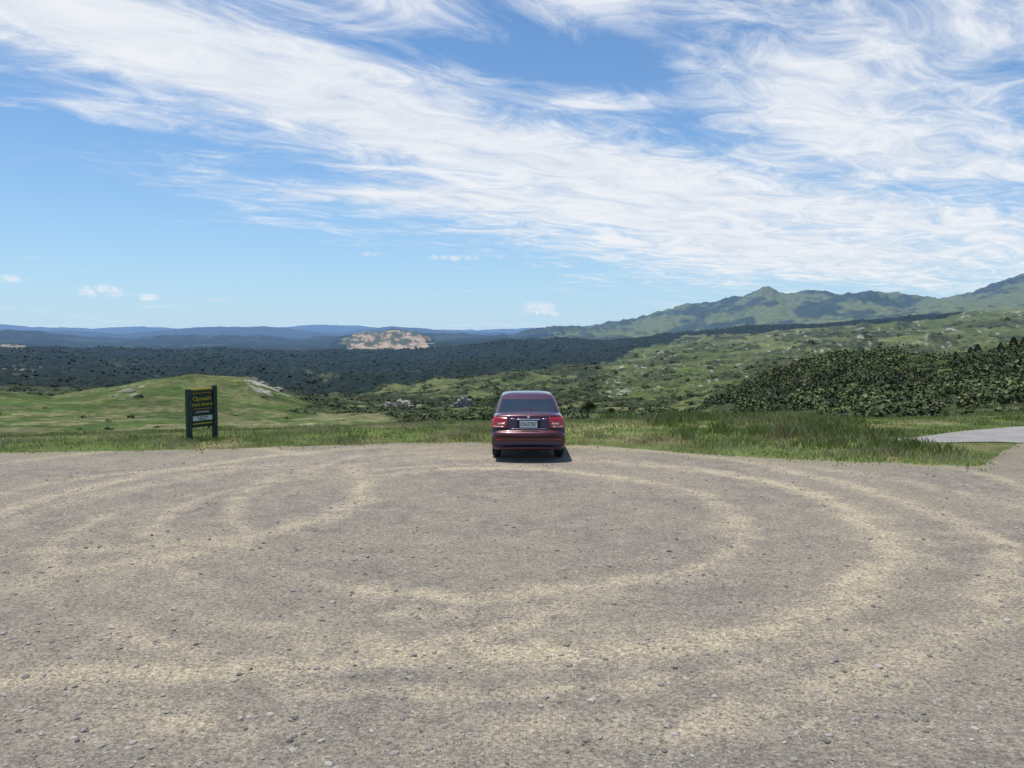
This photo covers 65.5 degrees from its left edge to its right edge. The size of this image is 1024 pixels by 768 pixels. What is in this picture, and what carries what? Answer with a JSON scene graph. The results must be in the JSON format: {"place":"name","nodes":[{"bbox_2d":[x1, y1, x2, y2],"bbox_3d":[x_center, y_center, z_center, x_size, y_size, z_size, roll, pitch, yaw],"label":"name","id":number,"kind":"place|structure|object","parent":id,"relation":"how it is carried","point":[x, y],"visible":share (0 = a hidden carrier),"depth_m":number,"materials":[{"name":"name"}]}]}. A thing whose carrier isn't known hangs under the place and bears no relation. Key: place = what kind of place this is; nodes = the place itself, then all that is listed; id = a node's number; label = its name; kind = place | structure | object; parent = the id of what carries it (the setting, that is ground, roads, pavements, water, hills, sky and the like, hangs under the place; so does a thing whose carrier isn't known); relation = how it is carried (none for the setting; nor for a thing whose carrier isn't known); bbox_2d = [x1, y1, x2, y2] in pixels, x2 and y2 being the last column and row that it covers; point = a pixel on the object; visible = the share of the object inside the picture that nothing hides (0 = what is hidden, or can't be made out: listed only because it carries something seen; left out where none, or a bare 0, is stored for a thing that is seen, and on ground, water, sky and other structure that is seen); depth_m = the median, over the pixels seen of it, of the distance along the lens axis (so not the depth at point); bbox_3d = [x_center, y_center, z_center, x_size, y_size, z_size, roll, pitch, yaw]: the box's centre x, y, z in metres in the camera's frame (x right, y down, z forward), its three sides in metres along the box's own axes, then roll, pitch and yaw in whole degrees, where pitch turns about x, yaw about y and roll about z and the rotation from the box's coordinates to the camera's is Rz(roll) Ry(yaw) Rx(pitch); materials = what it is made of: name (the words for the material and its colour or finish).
{"place":"outdoors","nodes":[
{"label":"outdoors","id":0,"kind":"place"},
{"bbox_2d":[0,442,1023,767],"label":"gravel car park","id":1,"kind":"structure","parent":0,"point":[206,686],"depth_m":8.56,"materials":[{"name":"beige gravel"}]},
{"bbox_2d":[492,450,500,455],"bbox_3d":[-0.360,1.410,18.960,0.200,0.630,0.630,0,4,0],"label":"tyre","id":2,"kind":"object","parent":1,"relation":"on","point":[496,452],"visible":0.34,"depth_m":18.75,"materials":[{"name":"black rubber"}]},
{"bbox_2d":[554,450,562,455],"bbox_3d":[1.110,1.410,18.960,0.200,0.630,0.630,0,4,0],"label":"tyre","id":3,"kind":"object","parent":1,"relation":"on","point":[558,452],"visible":0.27,"depth_m":18.74,"materials":[{"name":"black rubber"}]},
{"bbox_2d":[0,273,1023,465],"bbox_3d":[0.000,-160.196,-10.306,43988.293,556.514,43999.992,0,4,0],"label":"ground terrain","id":4,"kind":"structure","parent":0,"point":[161,404],"depth_m":1456.01,"materials":[{"name":"green plant"}]},
{"bbox_2d":[185,385,217,441],"bbox_3d":[-8.581,0.848,22.026,0.130,1.580,0.961,2,4,31],"label":"reserve sign","id":5,"kind":"object","parent":4,"relation":"on","point":[201,409],"visible":1,"depth_m":21.97,"materials":[{"name":"green paint"}]},
{"bbox_2d":[273,387,286,391],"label":"rock outcrop","id":6,"kind":"object","parent":4,"relation":"on","point":[280,389],"visible":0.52,"depth_m":302.74,"materials":[{"name":"grey stone"}]},
{"bbox_2d":[381,401,397,406],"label":"rock outcrop","id":7,"kind":"object","parent":4,"relation":"on","point":[388,403],"visible":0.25,"depth_m":424.99,"materials":[{"name":"grey stone"}]},
{"bbox_2d":[396,398,414,406],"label":"rock outcrop","id":8,"kind":"object","parent":4,"relation":"on","point":[400,401],"visible":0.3,"depth_m":435.78,"materials":[{"name":"grey stone"}]},
{"bbox_2d":[453,395,472,407],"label":"rock outcrop","id":9,"kind":"object","parent":4,"relation":"on","point":[462,401],"visible":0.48,"depth_m":418.71,"materials":[{"name":"grey stone"}]},
{"bbox_2d":[0,311,965,393],"bbox_3d":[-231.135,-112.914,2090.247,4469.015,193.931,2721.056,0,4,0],"label":"distant pine forest","id":10,"kind":"object","parent":4,"relation":"on","point":[322,389],"visible":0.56,"depth_m":2190.53,"materials":[{"name":"green plant"}]},
{"bbox_2d":[0,317,1023,429],"bbox_3d":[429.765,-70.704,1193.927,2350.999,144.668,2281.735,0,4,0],"label":"valley bush","id":11,"kind":"object","parent":4,"relation":"on","point":[472,417],"visible":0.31,"depth_m":441.64,"materials":[{"name":"green plant"}]},
{"bbox_2d":[491,408,564,449],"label":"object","id":12,"kind":"object","parent":4,"relation":"on","point":[505,443],"visible":0.78,"depth_m":18.13,"materials":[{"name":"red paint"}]},
{"bbox_2d":[492,417,507,427],"bbox_3d":[-0.327,0.873,18.222,0.482,0.241,0.184,3,5,41],"label":"tail lamp","id":13,"kind":"object","parent":12,"relation":"attached to","point":[496,421],"visible":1,"depth_m":18.16,"materials":[{"name":"red plastic"}]},
{"bbox_2d":[496,391,559,412],"bbox_3d":[0.375,0.401,19.927,1.530,0.454,2.819,0,4,0],"label":"cabin","id":14,"kind":"object","parent":12,"relation":"on","point":[522,400],"visible":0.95,"depth_m":19.03,"materials":[{"name":"glass"}]},
{"bbox_2d":[495,436,560,436],"bbox_3d":[0.375,1.194,18.109,1.620,0.035,0.096,0,4,0],"label":"bumper rub strip","id":15,"kind":"object","parent":12,"relation":"attached to","point":[527,436],"visible":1,"depth_m":18.07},
{"bbox_2d":[509,445,547,447],"bbox_3d":[0.375,1.416,18.055,0.900,0.031,0.129,0,4,0],"label":"valance","id":16,"kind":"object","parent":12,"relation":"attached to","point":[528,446],"visible":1,"depth_m":18.08,"materials":[{"name":"black plastic"}]},
{"bbox_2d":[517,420,539,427],"bbox_3d":[0.375,0.913,18.099,0.540,0.178,0.044,0,4,0],"label":"plate recess","id":17,"kind":"object","parent":12,"relation":"attached to","point":[518,423],"visible":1,"depth_m":18.10,"materials":[{"name":"black plastic"}]},
{"bbox_2d":[520,421,536,427],"bbox_3d":[0.375,0.914,18.051,0.400,0.150,0.010,0,4,0],"label":"number plate","id":18,"kind":"object","parent":17,"relation":"attached to","point":[528,426],"visible":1,"depth_m":18.05,"materials":[{"name":"white metal"}]},
{"bbox_2d":[508,429,548,429],"bbox_3d":[0.375,1.029,18.146,1.600,0.011,0.150,0,4,0],"label":"bumper seam","id":19,"kind":"object","parent":12,"relation":"on","point":[528,429],"visible":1,"depth_m":18.08,"materials":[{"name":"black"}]},
{"bbox_2d":[549,417,564,427],"bbox_3d":[1.069,0.879,18.230,0.468,0.232,0.182,-3,5,-41],"label":"tail lamp","id":20,"kind":"object","parent":12,"relation":"attached to","point":[559,420],"visible":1,"depth_m":18.16,"materials":[{"name":"red plastic"}]},
{"bbox_2d":[578,399,597,418],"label":"cabbage tree","id":21,"kind":"object","parent":4,"relation":"on","point":[587,405],"visible":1,"depth_m":69.93,"materials":[{"name":"green plant"}]},
{"bbox_2d":[698,343,1023,417],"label":"hillside shrubs","id":22,"kind":"object","parent":4,"relation":"on","point":[999,373],"visible":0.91,"depth_m":125.58,"materials":[{"name":"green plant"}]},
{"bbox_2d":[972,344,982,351],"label":"pine tree","id":23,"kind":"object","parent":4,"relation":"on","point":[977,346],"visible":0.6,"depth_m":206.89,"materials":[{"name":"green plant"}]},
{"bbox_2d":[996,342,1004,350],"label":"pine tree","id":24,"kind":"object","parent":4,"relation":"on","point":[999,345],"visible":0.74,"depth_m":200.85,"materials":[{"name":"green plant"}]},
{"bbox_2d":[1007,337,1019,348],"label":"pine tree","id":25,"kind":"object","parent":4,"relation":"on","point":[1013,340],"visible":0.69,"depth_m":202.53,"materials":[{"name":"green plant"}]},
{"bbox_2d":[1018,337,1023,347],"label":"pine tree","id":26,"kind":"object","parent":4,"relation":"on","point":[1021,342],"visible":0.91,"depth_m":200.03,"materials":[{"name":"green plant"}]},
{"bbox_2d":[0,407,1023,471],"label":"roadside grass","id":27,"kind":"structure","parent":0,"point":[843,433],"depth_m":22.51,"materials":[{"name":"green plant"}]},
{"bbox_2d":[0,0,1023,329],"label":"sky","id":28,"kind":"structure","parent":0,"point":[429,164],"materials":[{"name":"blue"}]},
{"bbox_2d":[493,437,563,437],"bbox_3d":[0.375,1.216,18.123,1.600,0.013,0.039,0,4,0],"label":"bumper groove","id":29,"kind":"object","parent":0,"point":[528,437],"visible":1,"depth_m":18.11},
{"bbox_2d":[521,422,536,425],"bbox_3d":[0.379,0.913,18.044,0.362,0.091,0.001,0,4,0],"label":"plate lettering","id":30,"kind":"object","parent":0,"point":[524,424],"visible":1,"depth_m":18.04},
{"bbox_2d":[898,426,1023,442],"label":"side road","id":31,"kind":"structure","parent":0,"point":[1011,434],"depth_m":22.53,"materials":[{"name":"grey asphalt"}]}
]}

